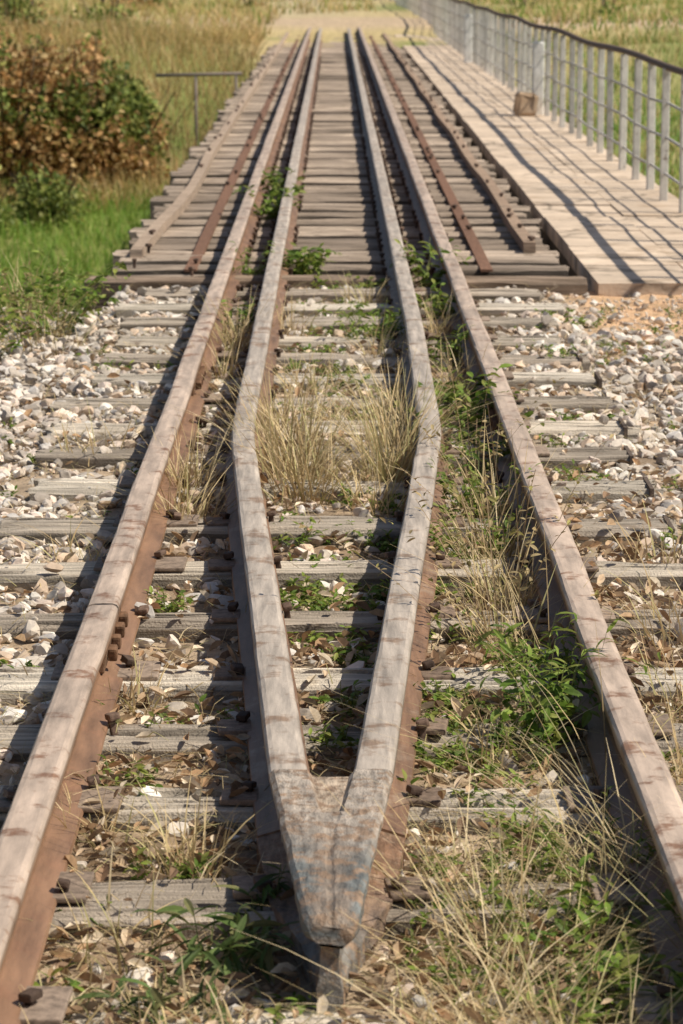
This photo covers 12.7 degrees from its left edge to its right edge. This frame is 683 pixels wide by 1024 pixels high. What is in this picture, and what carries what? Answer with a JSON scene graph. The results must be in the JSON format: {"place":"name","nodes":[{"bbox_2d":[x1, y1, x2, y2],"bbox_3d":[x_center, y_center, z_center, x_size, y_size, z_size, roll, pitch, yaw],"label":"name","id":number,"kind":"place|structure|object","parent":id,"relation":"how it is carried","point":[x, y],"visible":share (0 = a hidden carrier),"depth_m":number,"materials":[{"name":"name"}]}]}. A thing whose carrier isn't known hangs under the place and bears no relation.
{"place":"outdoors","nodes":[
{"label":"outdoors","id":0,"kind":"place"},
{"bbox_2d":[0,284,682,1023],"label":"ballast gravel","id":1,"kind":"structure","parent":0,"point":[650,374],"depth_m":10.06,"materials":[{"name":"white gravel"}]},
{"bbox_2d":[0,0,682,1023],"bbox_3d":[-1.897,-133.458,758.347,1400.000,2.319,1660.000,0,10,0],"label":"ground","id":2,"kind":"structure","parent":0,"point":[388,18],"depth_m":8.84,"materials":[{"name":"soil"}]},
{"bbox_2d":[0,166,90,233],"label":"shrub","id":3,"kind":"object","parent":2,"relation":"on","point":[32,200],"visible":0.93,"depth_m":39.17,"materials":[{"name":"green leaves"},{"name":"bark"}]},
{"bbox_2d":[0,0,153,39],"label":"shrub","id":4,"kind":"object","parent":2,"relation":"on","point":[10,5],"visible":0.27,"depth_m":59.48,"materials":[{"name":"green leaves"},{"name":"bark"}]},
{"bbox_2d":[0,23,202,202],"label":"shrub","id":5,"kind":"object","parent":2,"relation":"on","point":[75,115],"visible":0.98,"depth_m":43.69,"materials":[{"name":"green leaves"},{"name":"dry brown leaves"},{"name":"bark"}]},
{"bbox_2d":[0,0,272,10],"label":"shrub","id":6,"kind":"object","parent":2,"relation":"on","point":[148,2],"visible":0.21,"depth_m":86.48,"materials":[{"name":"green plant"}]},
{"bbox_2d":[155,72,241,145],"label":"pipe barrier","id":7,"kind":"object","parent":2,"relation":"on","point":[236,74],"visible":0.67,"depth_m":49.52,"materials":[{"name":"metal"}]},
{"bbox_2d":[76,32,587,311],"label":"railway bridge","id":8,"kind":"structure","parent":2,"relation":"on","point":[491,227],"depth_m":20.34,"materials":[{"name":"brown wood"}]},
{"bbox_2d":[0,27,682,1023],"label":"railway track","id":9,"kind":"structure","parent":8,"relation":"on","point":[72,733],"depth_m":7.15,"materials":[{"name":"brown wood"}]},
{"bbox_2d":[224,28,447,1013],"bbox_3d":[-0.070,-4.787,35.100,0.716,0.171,62.014,0,10,0],"label":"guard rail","id":10,"kind":"object","parent":2,"relation":"on","point":[320,841],"visible":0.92,"depth_m":6.14,"materials":[{"name":"metal"}]},
{"bbox_2d":[0,244,682,1023],"bbox_3d":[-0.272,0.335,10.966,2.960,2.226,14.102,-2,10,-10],"label":"dry grass","id":11,"kind":"structure","parent":2,"relation":"on","point":[298,458],"depth_m":6.98,"materials":[{"name":"plant"}]},
{"bbox_2d":[0,166,682,1023],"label":"green weeds","id":12,"kind":"object","parent":2,"relation":"on","point":[250,948],"visible":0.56,"depth_m":6.13,"materials":[{"name":"green plant"}]},
{"bbox_2d":[0,324,682,1023],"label":"fallen leaves","id":13,"kind":"object","parent":2,"relation":"on","point":[238,788],"visible":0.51,"depth_m":5.93,"materials":[{"name":"brown plant"}]},
{"bbox_2d":[0,0,682,312],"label":"meadow grass","id":14,"kind":"structure","parent":2,"relation":"on","point":[164,34],"depth_m":54.32,"materials":[{"name":"green plant"}]},
{"bbox_2d":[0,281,682,1023],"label":"straw litter","id":15,"kind":"object","parent":2,"relation":"on","point":[192,993],"visible":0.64,"depth_m":5.86,"materials":[{"name":"beige plant"}]},
{"bbox_2d":[394,35,682,296],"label":"footpath","id":16,"kind":"structure","parent":2,"relation":"on","point":[610,229],"depth_m":20.88,"materials":[{"name":"wood"}]},
{"bbox_2d":[513,92,538,115],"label":"wooden crate","id":17,"kind":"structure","parent":16,"relation":"on","point":[525,103],"depth_m":30.65,"materials":[{"name":"brown wood"}]},
{"bbox_2d":[390,0,682,212],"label":"metal fence","id":18,"kind":"object","parent":16,"relation":"on","point":[474,38],"visible":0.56,"depth_m":28.57,"materials":[{"name":"grey metal"}]},
{"bbox_2d":[510,0,630,15],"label":"shrub","id":19,"kind":"object","parent":2,"relation":"on","point":[605,2],"visible":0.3,"depth_m":79.10,"materials":[{"name":"green plant"}]}
]}

